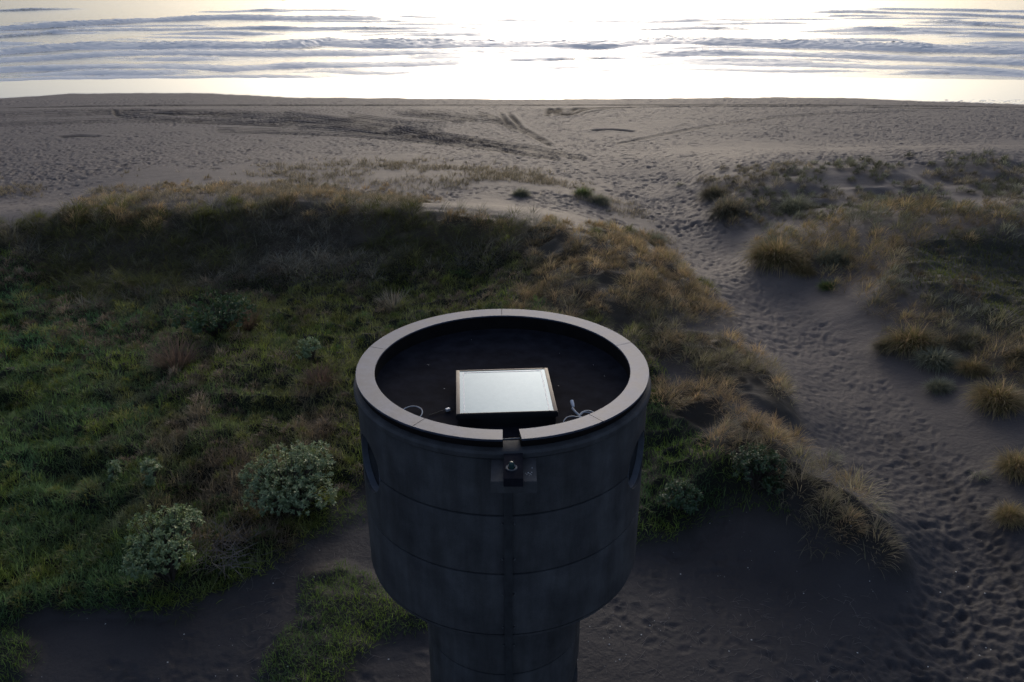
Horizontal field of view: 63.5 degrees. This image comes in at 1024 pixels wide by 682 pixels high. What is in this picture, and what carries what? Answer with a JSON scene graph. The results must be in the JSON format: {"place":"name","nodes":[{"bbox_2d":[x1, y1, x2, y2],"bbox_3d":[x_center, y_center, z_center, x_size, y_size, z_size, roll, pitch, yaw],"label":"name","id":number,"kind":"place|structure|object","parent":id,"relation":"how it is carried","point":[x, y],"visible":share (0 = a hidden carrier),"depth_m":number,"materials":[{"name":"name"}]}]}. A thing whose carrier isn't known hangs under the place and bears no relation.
{"place":"outdoors","nodes":[
{"label":"outdoors","id":0,"kind":"place"},
{"bbox_2d":[0,76,1023,681],"bbox_3d":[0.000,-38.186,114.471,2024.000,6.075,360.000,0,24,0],"label":"sand","id":1,"kind":"structure","parent":0,"point":[646,142],"depth_m":29.04,"materials":[{"name":"grey sand"}]},
{"bbox_2d":[107,459,121,485],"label":"coastal shrub","id":2,"kind":"object","parent":1,"relation":"on","point":[113,470],"visible":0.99,"depth_m":20.69,"materials":[{"name":"green plant"}]},
{"bbox_2d":[139,458,162,488],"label":"coastal shrub","id":3,"kind":"object","parent":1,"relation":"on","point":[152,468],"visible":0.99,"depth_m":20.29,"materials":[{"name":"green plant"}]},
{"bbox_2d":[118,503,204,581],"bbox_3d":[-7.276,4.239,17.302,1.666,1.821,2.171,0,24,0],"label":"coastal shrub","id":4,"kind":"object","parent":1,"relation":"on","point":[160,545],"visible":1,"depth_m":17.00,"materials":[{"name":"green plant"}]},
{"bbox_2d":[137,332,211,382],"bbox_3d":[-10.768,0.339,26.301,2.346,1.304,2.619,7,25,15],"label":"grass clump","id":5,"kind":"object","parent":1,"relation":"on","point":[181,360],"visible":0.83,"depth_m":26.46,"materials":[{"name":"plant"}]},
{"bbox_2d":[170,291,256,336],"bbox_3d":[-10.381,-0.975,28.950,2.787,1.711,2.862,-20,31,-37],"label":"leafy shrub","id":6,"kind":"object","parent":1,"relation":"on","point":[213,320],"visible":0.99,"depth_m":28.84,"materials":[{"name":"green plant"}]},
{"bbox_2d":[179,510,282,587],"bbox_3d":[-6.408,4.503,18.611,2.637,1.288,2.566,0,24,0],"label":"dead brush","id":7,"kind":"object","parent":1,"relation":"on","point":[223,552],"visible":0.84,"depth_m":18.45,"materials":[{"name":"brown plant"}]},
{"bbox_2d":[229,305,271,332],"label":"grass clump","id":8,"kind":"object","parent":1,"relation":"on","point":[249,326],"visible":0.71,"depth_m":29.76,"materials":[{"name":"brown plant"}]},
{"bbox_2d":[237,440,338,516],"bbox_3d":[-5.250,3.275,19.628,2.544,1.902,2.480,0,24,0],"label":"coastal shrub","id":9,"kind":"object","parent":1,"relation":"on","point":[289,497],"visible":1,"depth_m":19.35,"materials":[{"name":"green plant"}]},
{"bbox_2d":[295,336,320,363],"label":"coastal shrub","id":10,"kind":"object","parent":1,"relation":"on","point":[306,350],"visible":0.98,"depth_m":27.13,"materials":[{"name":"green plant"}]},
{"bbox_2d":[291,360,343,391],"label":"grass clump","id":11,"kind":"object","parent":1,"relation":"on","point":[318,375],"visible":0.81,"depth_m":25.65,"materials":[{"name":"brown plant"}]},
{"bbox_2d":[373,287,410,311],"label":"grass clump","id":12,"kind":"object","parent":1,"relation":"on","point":[393,303],"visible":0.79,"depth_m":32.25,"materials":[{"name":"brown plant"}]},
{"bbox_2d":[353,309,650,681],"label":"lookout tower","id":13,"kind":"structure","parent":1,"relation":"on","point":[502,499],"depth_m":10.73,"materials":[{"name":"concrete"}]},
{"bbox_2d":[362,435,380,491],"bbox_3d":[-1.857,1.622,11.078,0.082,0.794,0.794,-11,27,-24],"label":"window glass","id":14,"kind":"structure","parent":13,"relation":"in","point":[365,453],"depth_m":11.38,"materials":[{"name":"black glass"}]},
{"bbox_2d":[404,406,422,416],"bbox_3d":[-1.291,0.933,10.643,0.284,0.047,0.348,0,24,0],"label":"cable","id":15,"kind":"object","parent":13,"relation":"on","point":[414,406],"visible":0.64,"depth_m":10.76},
{"bbox_2d":[429,407,453,414],"bbox_3d":[-0.912,0.908,10.697,0.341,0.036,0.055,-12,27,-25],"label":"cable connector","id":16,"kind":"object","parent":13,"relation":"on","point":[447,409],"visible":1,"depth_m":10.72,"materials":[{"name":"white plastic"}]},
{"bbox_2d":[563,400,592,421],"bbox_3d":[0.764,0.923,10.619,0.526,0.099,0.450,-16,29,-30],"label":"cable","id":17,"kind":"object","parent":13,"relation":"on","point":[574,410],"visible":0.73,"depth_m":10.65,"materials":[{"name":"white plastic"}]},
{"bbox_2d":[627,432,643,487],"bbox_3d":[1.638,1.584,11.161,0.082,0.794,0.794,10,26,21],"label":"window glass","id":18,"kind":"structure","parent":13,"relation":"in","point":[639,455],"depth_m":11.47,"materials":[{"name":"black glass"}]},
{"bbox_2d":[0,147,1023,578],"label":"dune grass","id":19,"kind":"structure","parent":1,"relation":"on","point":[622,235],"depth_m":35.89,"materials":[{"name":"green plant"}]},
{"bbox_2d":[0,227,1023,681],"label":"ground cover","id":20,"kind":"object","parent":1,"relation":"on","point":[92,485],"visible":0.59,"depth_m":23.19,"materials":[{"name":"green plant"}]},
{"bbox_2d":[510,185,532,197],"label":"tussock","id":21,"kind":"object","parent":1,"relation":"on","point":[519,192],"visible":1,"depth_m":44.36,"materials":[{"name":"green plant"}]},
{"bbox_2d":[234,535,876,681],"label":"fallen twigs","id":22,"kind":"object","parent":1,"relation":"on","point":[591,628],"visible":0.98,"depth_m":16.98,"materials":[{"name":"brown wood"}]},
{"bbox_2d":[570,185,596,196],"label":"tussock","id":23,"kind":"object","parent":1,"relation":"on","point":[580,191],"visible":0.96,"depth_m":45.78,"materials":[{"name":"green plant"}]},
{"bbox_2d":[588,191,612,205],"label":"tussock","id":24,"kind":"object","parent":1,"relation":"on","point":[603,198],"visible":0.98,"depth_m":44.94,"materials":[{"name":"green plant"}]},
{"bbox_2d":[650,231,670,244],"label":"tussock","id":25,"kind":"object","parent":1,"relation":"on","point":[661,237],"visible":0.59,"depth_m":39.33,"materials":[{"name":"green plant"}]},
{"bbox_2d":[657,477,703,514],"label":"leafy shrub","id":26,"kind":"object","parent":1,"relation":"on","point":[680,501],"visible":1,"depth_m":19.78,"materials":[{"name":"green plant"}]},
{"bbox_2d":[694,178,729,202],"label":"tussock","id":27,"kind":"object","parent":1,"relation":"on","point":[712,190],"visible":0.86,"depth_m":46.54,"materials":[{"name":"green plant"}]},
{"bbox_2d":[701,192,753,223],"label":"tussock","id":28,"kind":"object","parent":1,"relation":"on","point":[724,207],"visible":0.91,"depth_m":43.06,"materials":[{"name":"green plant"}]},
{"bbox_2d":[729,441,787,494],"bbox_3d":[5.997,3.015,19.952,1.464,1.189,1.448,16,29,30],"label":"leafy shrub","id":29,"kind":"object","parent":1,"relation":"on","point":[752,465],"visible":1,"depth_m":19.75,"materials":[{"name":"green plant"}]},
{"bbox_2d":[735,232,816,278],"bbox_3d":[11.533,-3.960,36.215,3.517,2.156,4.175,-19,30,-35],"label":"tussock","id":30,"kind":"object","parent":1,"relation":"on","point":[780,255],"visible":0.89,"depth_m":35.79,"materials":[{"name":"green plant"}]},
{"bbox_2d":[768,192,819,214],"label":"tussock","id":31,"kind":"object","parent":1,"relation":"on","point":[791,203],"visible":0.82,"depth_m":42.68,"materials":[{"name":"green plant"}]},
{"bbox_2d":[787,260,818,277],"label":"tussock","id":32,"kind":"object","parent":1,"relation":"on","point":[795,270],"visible":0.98,"depth_m":34.89,"materials":[{"name":"green plant"}]},
{"bbox_2d":[816,279,836,292],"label":"tussock","id":33,"kind":"object","parent":1,"relation":"on","point":[822,286],"visible":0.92,"depth_m":33.56,"materials":[{"name":"green plant"}]},
{"bbox_2d":[811,242,853,270],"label":"tussock","id":34,"kind":"object","parent":1,"relation":"on","point":[838,258],"visible":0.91,"depth_m":35.04,"materials":[{"name":"green plant"}]},
{"bbox_2d":[823,446,845,467],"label":"tussock","id":35,"kind":"object","parent":1,"relation":"on","point":[840,457],"visible":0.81,"depth_m":22.23,"materials":[{"name":"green plant"}]},
{"bbox_2d":[864,492,896,518],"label":"tussock","id":36,"kind":"object","parent":1,"relation":"on","point":[880,505],"visible":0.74,"depth_m":19.72,"materials":[{"name":"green plant"}]},
{"bbox_2d":[865,335,909,357],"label":"tussock","id":37,"kind":"object","parent":1,"relation":"on","point":[883,344],"visible":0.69,"depth_m":28.22,"materials":[{"name":"green plant"}]},
{"bbox_2d":[870,316,949,359],"bbox_3d":[13.665,-0.105,28.168,3.222,1.547,2.469,0,25,0],"label":"tussock","id":38,"kind":"object","parent":1,"relation":"on","point":[912,335],"visible":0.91,"depth_m":27.98,"materials":[{"name":"green plant"}]},
{"bbox_2d":[905,343,967,375],"bbox_3d":[13.933,0.585,26.974,2.261,1.046,1.911,12,27,25],"label":"tussock","id":39,"kind":"object","parent":1,"relation":"on","point":[935,357],"visible":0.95,"depth_m":26.87,"materials":[{"name":"green plant"}]},
{"bbox_2d":[918,373,958,395],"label":"tussock","id":40,"kind":"object","parent":1,"relation":"on","point":[935,384],"visible":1,"depth_m":25.71,"materials":[{"name":"green plant"}]},
{"bbox_2d":[944,327,989,352],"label":"tussock","id":41,"kind":"object","parent":1,"relation":"on","point":[958,340],"visible":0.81,"depth_m":27.56,"materials":[{"name":"green plant"}]},
{"bbox_2d":[947,352,1000,381],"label":"tussock","id":42,"kind":"object","parent":1,"relation":"on","point":[970,366],"visible":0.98,"depth_m":26.10,"materials":[{"name":"green plant"}]},
{"bbox_2d":[964,468,993,480],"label":"tussock","id":43,"kind":"object","parent":1,"relation":"on","point":[979,476],"visible":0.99,"depth_m":21.48,"materials":[{"name":"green plant"}]},
{"bbox_2d":[958,374,1023,420],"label":"tussock","id":44,"kind":"object","parent":1,"relation":"on","point":[1008,396],"visible":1,"depth_m":24.18,"materials":[{"name":"green plant"}]},
{"bbox_2d":[984,445,1023,484],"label":"tussock","id":45,"kind":"object","parent":1,"relation":"on","point":[1012,459],"visible":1,"depth_m":21.31,"materials":[{"name":"yellow plant"}]},
{"bbox_2d":[984,497,1023,531],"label":"tussock","id":46,"kind":"object","parent":1,"relation":"on","point":[1010,511],"visible":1,"depth_m":19.69,"materials":[{"name":"yellow plant"}]},
{"bbox_2d":[992,340,1023,367],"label":"tussock","id":47,"kind":"object","parent":1,"relation":"on","point":[1013,355],"visible":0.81,"depth_m":26.19,"materials":[{"name":"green plant"}]},
{"bbox_2d":[0,0,1023,81],"bbox_3d":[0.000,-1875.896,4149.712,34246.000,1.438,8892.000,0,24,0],"label":"sea","id":48,"kind":"structure","parent":0,"point":[197,39],"depth_m":173.11,"materials":[{"name":"grey liquid"}]},
{"bbox_2d":[73,512,990,681],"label":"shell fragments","id":49,"kind":"object","parent":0,"point":[654,620],"visible":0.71,"depth_m":17.00,"materials":[{"name":"white"}]}
]}

